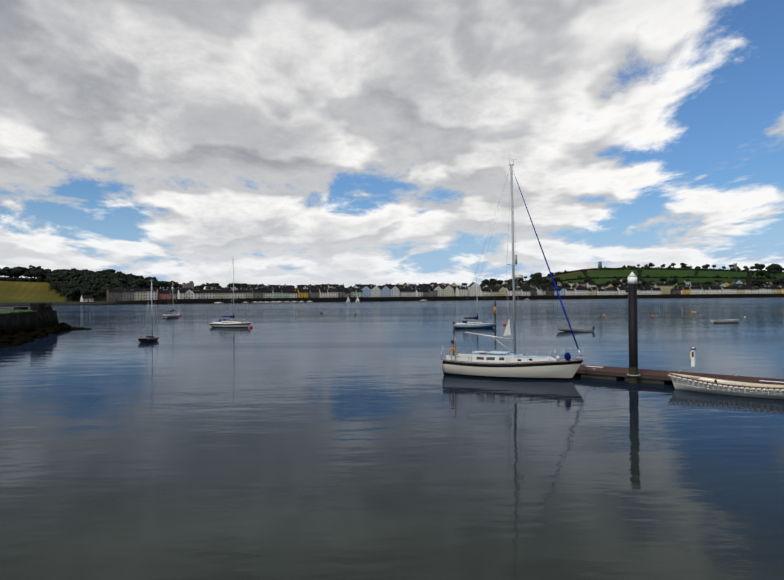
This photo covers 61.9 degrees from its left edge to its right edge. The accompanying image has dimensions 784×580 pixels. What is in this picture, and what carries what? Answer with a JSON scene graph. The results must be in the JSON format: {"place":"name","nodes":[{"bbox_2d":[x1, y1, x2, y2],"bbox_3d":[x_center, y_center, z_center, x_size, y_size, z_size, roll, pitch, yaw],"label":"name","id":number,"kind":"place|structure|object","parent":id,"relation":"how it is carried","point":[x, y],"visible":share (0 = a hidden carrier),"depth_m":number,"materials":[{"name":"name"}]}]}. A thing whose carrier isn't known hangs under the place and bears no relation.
{"place":"outdoors","nodes":[
{"label":"outdoors","id":0,"kind":"place"},
{"bbox_2d":[0,297,783,579],"bbox_3d":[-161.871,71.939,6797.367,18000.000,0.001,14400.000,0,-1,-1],"label":"water","id":1,"kind":"structure","parent":0,"point":[370,440],"depth_m":22.72,"materials":[{"name":"blue liquid"}]},
{"bbox_2d":[0,303,90,347],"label":"stone jetty","id":2,"kind":"object","parent":1,"relation":"in","point":[20,326],"visible":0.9,"depth_m":96.52,"materials":[{"name":"black stone"}]},
{"bbox_2d":[138,280,158,342],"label":"sailboat","id":3,"kind":"object","parent":1,"relation":"in","point":[152,338],"visible":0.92,"depth_m":79.86,"materials":[{"name":"paint"}]},
{"bbox_2d":[162,284,179,317],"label":"yacht","id":4,"kind":"object","parent":1,"relation":"on","point":[174,315],"visible":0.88,"depth_m":175.53,"materials":[{"name":"paint"}]},
{"bbox_2d":[209,255,250,327],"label":"sailboat","id":5,"kind":"object","parent":1,"relation":"on","point":[224,323],"visible":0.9,"depth_m":115.83,"materials":[{"name":"paint"}]},
{"bbox_2d":[214,298,529,302],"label":"marina motorboats","id":6,"kind":"object","parent":1,"relation":"on","point":[298,301],"visible":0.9,"depth_m":642.49,"materials":[{"name":"paint"}]},
{"bbox_2d":[452,278,496,327],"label":"sailboat","id":7,"kind":"object","parent":1,"relation":"on","point":[465,324],"visible":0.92,"depth_m":105.55,"materials":[{"name":"paint"}]},
{"bbox_2d":[494,297,495,322],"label":"navigation marker","id":8,"kind":"object","parent":1,"relation":"in","point":[495,311],"visible":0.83,"depth_m":118.35,"materials":[{"name":"plastic"}]},
{"bbox_2d":[441,159,584,379],"bbox_3d":[7.682,-1.317,42.139,9.177,14.953,2.988,-1,-1,27],"label":"yacht","id":9,"kind":"object","parent":1,"relation":"in","point":[500,364],"visible":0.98,"depth_m":41.39,"materials":[{"name":"paint"}]},
{"bbox_2d":[556,326,594,331],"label":"boat","id":10,"kind":"object","parent":1,"relation":"on","point":[562,328],"visible":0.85,"depth_m":93.18,"materials":[{"name":"paint"}]},
{"bbox_2d":[627,272,639,382],"bbox_3d":[14.349,3.465,38.859,0.777,9.111,0.777,0,-1,-1],"label":"mooring pile","id":11,"kind":"object","parent":1,"relation":"in","point":[633,375],"visible":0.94,"depth_m":38.66,"materials":[{"name":"black paint"}]},
{"bbox_2d":[573,364,783,385],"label":"pontoon","id":12,"kind":"object","parent":1,"relation":"on","point":[650,376],"visible":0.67,"depth_m":39.18,"materials":[{"name":"wood"}]},
{"bbox_2d":[690,347,695,366],"bbox_3d":[19.727,4.387,42.845,0.338,1.250,0.260,-1,-1,44],"label":"service pedestal","id":13,"kind":"object","parent":12,"relation":"on","point":[693,356],"visible":1,"depth_m":42.75,"materials":[{"name":"white paint"}]},
{"bbox_2d":[710,319,739,322],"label":"boat","id":14,"kind":"object","parent":1,"relation":"on","point":[725,321],"visible":0.85,"depth_m":117.68,"materials":[{"name":"paint"}]},
{"bbox_2d":[668,371,783,399],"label":"white launch","id":15,"kind":"object","parent":1,"relation":"on","point":[718,386],"visible":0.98,"depth_m":34.02,"materials":[{"name":"paint"}]},
{"bbox_2d":[0,268,783,305],"bbox_3d":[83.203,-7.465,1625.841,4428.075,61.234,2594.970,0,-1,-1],"label":"shore terrain","id":16,"kind":"structure","parent":0,"point":[18,293],"depth_m":736.97,"materials":[{"name":"green plant"}]},
{"bbox_2d":[0,267,13,278],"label":"tree","id":17,"kind":"object","parent":16,"relation":"on","point":[6,271],"visible":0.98,"depth_m":732.25,"materials":[{"name":"green plant"}]},
{"bbox_2d":[9,271,20,278],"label":"tree","id":18,"kind":"object","parent":16,"relation":"on","point":[14,274],"visible":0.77,"depth_m":751.09,"materials":[{"name":"green plant"}]},
{"bbox_2d":[15,266,26,277],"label":"tree","id":19,"kind":"object","parent":16,"relation":"on","point":[21,269],"visible":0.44,"depth_m":759.70,"materials":[{"name":"green plant"}]},
{"bbox_2d":[31,266,40,270],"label":"tree","id":20,"kind":"object","parent":16,"relation":"on","point":[36,268],"visible":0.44,"depth_m":787.91,"materials":[{"name":"green plant"}]},
{"bbox_2d":[33,269,45,276],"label":"tree","id":21,"kind":"object","parent":16,"relation":"on","point":[40,272],"visible":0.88,"depth_m":755.13,"materials":[{"name":"green plant"}]},
{"bbox_2d":[45,277,58,282],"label":"tree","id":22,"kind":"object","parent":16,"relation":"on","point":[47,279],"visible":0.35,"depth_m":688.89,"materials":[{"name":"green plant"}]},
{"bbox_2d":[61,276,71,280],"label":"tree","id":23,"kind":"object","parent":16,"relation":"on","point":[67,278],"visible":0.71,"depth_m":717.16,"materials":[{"name":"green plant"}]},
{"bbox_2d":[60,284,73,297],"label":"tree","id":24,"kind":"object","parent":16,"relation":"on","point":[67,286],"visible":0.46,"depth_m":636.05,"materials":[{"name":"green plant"}]},
{"bbox_2d":[65,291,73,301],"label":"tree","id":25,"kind":"object","parent":16,"relation":"on","point":[69,294],"visible":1,"depth_m":603.25,"materials":[{"name":"green plant"}]},
{"bbox_2d":[65,288,75,298],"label":"tree","id":26,"kind":"object","parent":16,"relation":"on","point":[68,290],"visible":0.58,"depth_m":608.50,"materials":[{"name":"green plant"}]},
{"bbox_2d":[70,277,83,283],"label":"tree","id":27,"kind":"object","parent":16,"relation":"on","point":[77,279],"visible":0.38,"depth_m":694.74,"materials":[{"name":"green plant"}]},
{"bbox_2d":[72,287,86,297],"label":"tree","id":28,"kind":"object","parent":16,"relation":"on","point":[77,289],"visible":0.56,"depth_m":623.15,"materials":[{"name":"green plant"}]},
{"bbox_2d":[73,283,85,297],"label":"tree","id":29,"kind":"object","parent":16,"relation":"on","point":[81,286],"visible":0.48,"depth_m":647.05,"materials":[{"name":"green plant"}]},
{"bbox_2d":[76,269,88,276],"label":"tree","id":30,"kind":"object","parent":16,"relation":"on","point":[82,272],"visible":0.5,"depth_m":770.20,"materials":[{"name":"green plant"}]},
{"bbox_2d":[80,289,88,294],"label":"tree","id":31,"kind":"object","parent":16,"relation":"on","point":[84,291],"visible":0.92,"depth_m":614.95,"materials":[{"name":"green plant"}]},
{"bbox_2d":[85,285,95,290],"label":"tree","id":32,"kind":"object","parent":16,"relation":"on","point":[89,287],"visible":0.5,"depth_m":650.57,"materials":[{"name":"green plant"}]},
{"bbox_2d":[88,290,96,297],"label":"tree","id":33,"kind":"object","parent":16,"relation":"on","point":[93,293],"visible":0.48,"depth_m":624.54,"materials":[{"name":"green plant"}]},
{"bbox_2d":[93,284,100,291],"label":"tree","id":34,"kind":"object","parent":16,"relation":"on","point":[97,286],"visible":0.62,"depth_m":681.01,"materials":[{"name":"green plant"}]},
{"bbox_2d":[97,287,107,297],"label":"tree","id":35,"kind":"object","parent":16,"relation":"on","point":[103,292],"visible":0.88,"depth_m":622.70,"materials":[{"name":"green plant"}]},
{"bbox_2d":[94,279,110,284],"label":"tree","id":36,"kind":"object","parent":16,"relation":"on","point":[106,281],"visible":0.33,"depth_m":691.07,"materials":[{"name":"green plant"}]},
{"bbox_2d":[103,275,112,279],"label":"tree","id":37,"kind":"object","parent":16,"relation":"on","point":[106,277],"visible":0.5,"depth_m":733.85,"materials":[{"name":"green plant"}]},
{"bbox_2d":[104,283,114,288],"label":"tree","id":38,"kind":"object","parent":16,"relation":"on","point":[109,286],"visible":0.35,"depth_m":665.68,"materials":[{"name":"green plant"}]},
{"bbox_2d":[104,269,115,272],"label":"tree","id":39,"kind":"object","parent":16,"relation":"on","point":[110,270],"visible":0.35,"depth_m":854.80,"materials":[{"name":"green plant"}]},
{"bbox_2d":[110,281,125,287],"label":"tree","id":40,"kind":"object","parent":16,"relation":"on","point":[117,284],"visible":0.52,"depth_m":688.89,"materials":[{"name":"green plant"}]},
{"bbox_2d":[110,278,127,283],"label":"tree","id":41,"kind":"object","parent":16,"relation":"on","point":[123,281],"visible":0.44,"depth_m":725.13,"materials":[{"name":"green plant"}]},
{"bbox_2d":[128,279,144,287],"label":"tree","id":42,"kind":"object","parent":16,"relation":"on","point":[139,282],"visible":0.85,"depth_m":727.91,"materials":[{"name":"green plant"}]},
{"bbox_2d":[141,283,153,287],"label":"tree","id":43,"kind":"object","parent":16,"relation":"on","point":[148,285],"visible":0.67,"depth_m":736.07,"materials":[{"name":"green plant"}]},
{"bbox_2d":[155,281,167,287],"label":"tree","id":44,"kind":"object","parent":16,"relation":"on","point":[161,284],"visible":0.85,"depth_m":773.41,"materials":[{"name":"green plant"}]},
{"bbox_2d":[169,283,177,287],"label":"tree","id":45,"kind":"object","parent":16,"relation":"on","point":[174,285],"visible":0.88,"depth_m":849.43,"materials":[{"name":"green plant"}]},
{"bbox_2d":[182,281,193,287],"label":"building","id":46,"kind":"structure","parent":16,"relation":"on","point":[190,284],"depth_m":686.65,"materials":[{"name":"stone"}]},
{"bbox_2d":[0,265,783,285],"bbox_3d":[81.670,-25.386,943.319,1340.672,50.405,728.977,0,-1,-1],"label":"hedgerows","id":47,"kind":"object","parent":16,"relation":"on","point":[584,271],"visible":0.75,"depth_m":1076.41,"materials":[{"name":"green plant"}]},
{"bbox_2d":[80,278,783,301],"bbox_3d":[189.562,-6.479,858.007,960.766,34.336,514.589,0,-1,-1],"label":"town houses","id":48,"kind":"structure","parent":16,"relation":"on","point":[317,291],"depth_m":772.03,"materials":[{"name":"paint"}]},
{"bbox_2d":[494,280,502,284],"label":"tree","id":49,"kind":"object","parent":16,"relation":"on","point":[499,282],"visible":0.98,"depth_m":1040.26,"materials":[{"name":"green plant"}]},
{"bbox_2d":[552,277,560,281],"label":"tree","id":50,"kind":"object","parent":16,"relation":"on","point":[556,279],"visible":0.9,"depth_m":988.10,"materials":[{"name":"green plant"}]},
{"bbox_2d":[614,281,622,285],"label":"tree","id":51,"kind":"object","parent":16,"relation":"on","point":[619,283],"visible":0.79,"depth_m":960.08,"materials":[{"name":"green plant"}]},
{"bbox_2d":[659,276,666,281],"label":"tree","id":52,"kind":"object","parent":16,"relation":"on","point":[663,279],"visible":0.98,"depth_m":1012.65,"materials":[{"name":"green plant"}]},
{"bbox_2d":[750,279,763,285],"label":"tree","id":53,"kind":"object","parent":16,"relation":"on","point":[757,282],"visible":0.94,"depth_m":909.27,"materials":[{"name":"green plant"}]},
{"bbox_2d":[754,265,764,269],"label":"tree","id":54,"kind":"object","parent":16,"relation":"on","point":[759,267],"visible":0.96,"depth_m":1132.30,"materials":[{"name":"green plant"}]},
{"bbox_2d":[756,270,766,279],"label":"tree","id":55,"kind":"object","parent":16,"relation":"on","point":[762,273],"visible":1,"depth_m":1030.05,"materials":[{"name":"green plant"}]},
{"bbox_2d":[769,265,782,270],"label":"tree","id":56,"kind":"object","parent":16,"relation":"on","point":[776,267],"visible":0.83,"depth_m":1097.69,"materials":[{"name":"green plant"}]},
{"bbox_2d":[777,277,783,284],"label":"tree","id":57,"kind":"object","parent":16,"relation":"on","point":[780,281],"visible":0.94,"depth_m":937.46,"materials":[{"name":"green plant"}]},
{"bbox_2d":[0,0,783,288],"label":"sky","id":58,"kind":"structure","parent":0,"point":[349,143],"materials":[{"name":"white"}]}
]}

